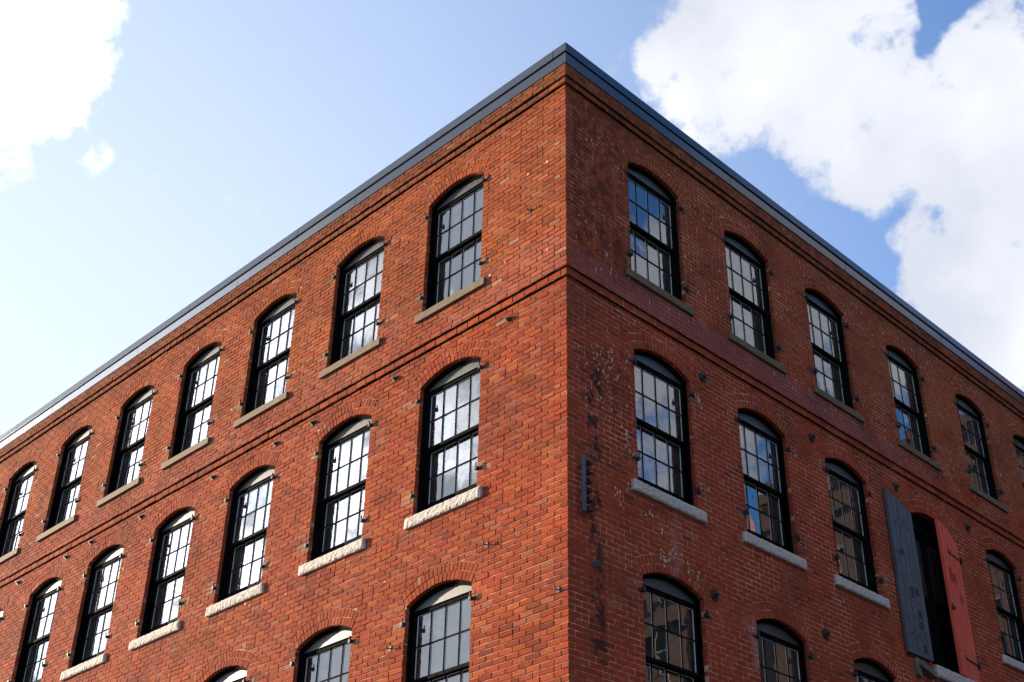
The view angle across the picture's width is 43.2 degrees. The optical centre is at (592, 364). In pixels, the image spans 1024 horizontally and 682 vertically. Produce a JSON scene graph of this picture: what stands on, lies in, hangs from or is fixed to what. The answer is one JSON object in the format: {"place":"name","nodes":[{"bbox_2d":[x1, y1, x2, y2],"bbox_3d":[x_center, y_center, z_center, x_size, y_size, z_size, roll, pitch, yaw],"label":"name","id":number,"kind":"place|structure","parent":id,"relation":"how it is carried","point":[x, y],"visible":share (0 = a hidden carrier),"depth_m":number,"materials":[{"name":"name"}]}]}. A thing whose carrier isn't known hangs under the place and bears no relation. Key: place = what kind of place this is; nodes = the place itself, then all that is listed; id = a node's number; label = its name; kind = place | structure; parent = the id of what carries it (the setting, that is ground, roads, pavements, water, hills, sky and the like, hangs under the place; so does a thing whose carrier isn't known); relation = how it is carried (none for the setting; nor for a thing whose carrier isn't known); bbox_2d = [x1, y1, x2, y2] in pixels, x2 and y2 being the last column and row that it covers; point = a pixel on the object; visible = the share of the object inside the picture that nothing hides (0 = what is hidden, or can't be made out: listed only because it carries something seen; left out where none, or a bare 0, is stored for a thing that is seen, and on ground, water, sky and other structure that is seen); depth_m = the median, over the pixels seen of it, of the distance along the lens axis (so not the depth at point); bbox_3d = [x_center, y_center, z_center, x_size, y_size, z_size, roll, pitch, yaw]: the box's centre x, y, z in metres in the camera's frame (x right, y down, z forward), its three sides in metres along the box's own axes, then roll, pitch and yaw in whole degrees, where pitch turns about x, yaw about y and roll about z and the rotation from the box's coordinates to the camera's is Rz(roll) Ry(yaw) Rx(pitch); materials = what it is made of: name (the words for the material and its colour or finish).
{"place":"outdoors","nodes":[
{"label":"outdoors","id":0,"kind":"place"},
{"bbox_2d":[0,0,1023,435],"label":"sky","id":1,"kind":"structure","parent":0,"point":[151,151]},
{"label":"ground","id":2,"kind":"structure","parent":0,"visible":0},
{"bbox_2d":[0,42,1023,681],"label":"brick building","id":3,"kind":"structure","parent":2,"relation":"on","point":[564,362],"depth_m":17.36,"materials":[{"name":"red brick"}]},
{"bbox_2d":[0,608,3,622],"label":"window","id":4,"kind":"structure","parent":3,"relation":"in","point":[1,610],"depth_m":22.86,"materials":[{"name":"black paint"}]},
{"bbox_2d":[0,462,36,563],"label":"window","id":5,"kind":"structure","parent":3,"relation":"in","point":[23,480],"depth_m":24.45,"materials":[{"name":"glass"}]},
{"bbox_2d":[7,578,61,681],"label":"window","id":6,"kind":"structure","parent":3,"relation":"in","point":[47,595],"depth_m":21.76,"materials":[{"name":"glass"}]},
{"bbox_2d":[36,426,92,541],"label":"window","id":7,"kind":"structure","parent":3,"relation":"in","point":[77,446],"depth_m":23.24,"materials":[{"name":"glass"}]},
{"bbox_2d":[60,545,124,680],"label":"window","id":8,"kind":"structure","parent":3,"relation":"in","point":[108,564],"depth_m":20.56,"materials":[{"name":"glass"}]},
{"bbox_2d":[96,386,155,507],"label":"window","id":9,"kind":"structure","parent":3,"relation":"in","point":[140,404],"depth_m":22.05,"materials":[{"name":"glass"}]},
{"bbox_2d":[128,507,196,650],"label":"window","id":10,"kind":"structure","parent":3,"relation":"in","point":[178,527],"depth_m":19.40,"materials":[{"name":"glass"}]},
{"bbox_2d":[161,343,223,470],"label":"window","id":11,"kind":"structure","parent":3,"relation":"in","point":[193,423],"depth_m":20.92,"materials":[{"name":"glass"}]},
{"bbox_2d":[208,666,248,681],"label":"window","id":12,"kind":"structure","parent":3,"relation":"in","point":[236,673],"depth_m":16.93,"materials":[{"name":"black paint"}]},
{"bbox_2d":[205,466,276,617],"bbox_3d":[-4.685,2.447,18.026,1.327,2.066,0.550,-26,-39,35],"label":"window","id":13,"kind":"structure","parent":3,"relation":"in","point":[243,559],"depth_m":18.25,"materials":[{"name":"glass"}]},
{"bbox_2d":[233,294,298,428],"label":"window","id":14,"kind":"structure","parent":3,"relation":"in","point":[267,381],"depth_m":19.78,"materials":[{"name":"black glass"}]},
{"bbox_2d":[290,626,354,681],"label":"window","id":15,"kind":"structure","parent":3,"relation":"in","point":[329,650],"depth_m":15.87,"materials":[{"name":"glass"}]},
{"bbox_2d":[298,415,374,576],"bbox_3d":[-3.128,1.685,16.805,1.327,2.066,0.550,-26,-39,35],"label":"window","id":16,"kind":"structure","parent":3,"relation":"in","point":[339,520],"depth_m":17.03,"materials":[{"name":"glass"}]},
{"bbox_2d":[319,237,387,378],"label":"window","id":17,"kind":"structure","parent":3,"relation":"in","point":[355,330],"depth_m":18.58,"materials":[{"name":"black glass"}]},
{"bbox_2d":[399,580,476,681],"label":"window","id":18,"kind":"structure","parent":3,"relation":"in","point":[444,611],"depth_m":14.59,"materials":[{"name":"glass"}]},
{"bbox_2d":[404,357,484,530],"bbox_3d":[-1.597,0.936,15.604,1.327,2.066,0.550,-26,-39,35],"label":"window","id":19,"kind":"structure","parent":3,"relation":"in","point":[448,468],"depth_m":15.83,"materials":[{"name":"black glass"}]},
{"bbox_2d":[414,174,487,323],"bbox_3d":[-1.687,-1.548,17.153,1.322,2.034,0.543,-26,-39,35],"label":"window","id":20,"kind":"structure","parent":3,"relation":"in","point":[454,270],"depth_m":17.41,"materials":[{"name":"glass"}]},
{"bbox_2d":[603,164,694,318],"bbox_3d":[0.666,-1.656,17.042,0.543,2.034,1.322,-26,-39,35],"label":"window","id":21,"kind":"structure","parent":3,"relation":"in","point":[655,261],"depth_m":17.31,"materials":[{"name":"glass"}]},
{"bbox_2d":[630,350,707,523],"bbox_3d":[0.704,0.845,15.522,0.550,2.066,1.327,-26,-39,35],"label":"window","id":22,"kind":"structure","parent":3,"relation":"in","point":[662,420],"depth_m":15.77,"materials":[{"name":"black glass"}]},
{"bbox_2d":[638,574,709,681],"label":"window","id":23,"kind":"structure","parent":3,"relation":"in","point":[672,613],"depth_m":14.50,"materials":[{"name":"black glass"}]},
{"bbox_2d":[704,232,786,375],"bbox_3d":[2.074,-0.889,18.358,0.543,2.034,1.321,-26,-39,35],"label":"window","id":24,"kind":"structure","parent":3,"relation":"in","point":[750,317],"depth_m":18.62,"materials":[{"name":"black glass"}]},
{"bbox_2d":[735,409,806,570],"bbox_3d":[2.101,1.607,16.829,0.550,2.066,1.327,-26,-39,35],"label":"window","id":25,"kind":"structure","parent":3,"relation":"in","point":[767,511],"depth_m":17.07,"materials":[{"name":"glass"}]},
{"bbox_2d":[753,619,813,681],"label":"window","id":26,"kind":"structure","parent":3,"relation":"in","point":[781,652],"depth_m":15.90,"materials":[{"name":"black glass"}]},
{"bbox_2d":[789,289,864,423],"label":"window","id":27,"kind":"structure","parent":3,"relation":"in","point":[831,371],"depth_m":19.89,"materials":[{"name":"glass"}]},
{"bbox_2d":[823,459,890,609],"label":"window","id":28,"kind":"structure","parent":3,"relation":"in","point":[854,556],"depth_m":18.35,"materials":[{"name":"black glass"}]},
{"bbox_2d":[851,658,893,681],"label":"window","id":29,"kind":"structure","parent":3,"relation":"in","point":[866,670],"depth_m":17.09,"materials":[{"name":"black paint"}]},
{"bbox_2d":[875,346,942,471],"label":"window","id":30,"kind":"structure","parent":3,"relation":"in","point":[911,425],"depth_m":21.34,"materials":[{"name":"black glass"}]},
{"bbox_2d":[911,514,975,681],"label":"window","id":31,"kind":"structure","parent":3,"relation":"in","point":[945,662],"depth_m":19.55,"materials":[{"name":"black paint"}]},
{"bbox_2d":[946,395,1008,512],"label":"window","id":32,"kind":"structure","parent":3,"relation":"in","point":[982,484],"depth_m":22.76,"materials":[{"name":"glass"}]},
{"bbox_2d":[985,550,1023,672],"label":"window","id":33,"kind":"structure","parent":3,"relation":"in","point":[1009,613],"depth_m":21.34,"materials":[{"name":"glass"}]},
{"bbox_2d":[1005,436,1023,541],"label":"window","id":34,"kind":"structure","parent":3,"relation":"in","point":[1018,443],"depth_m":24.23,"materials":[{"name":"glass"}]}
]}

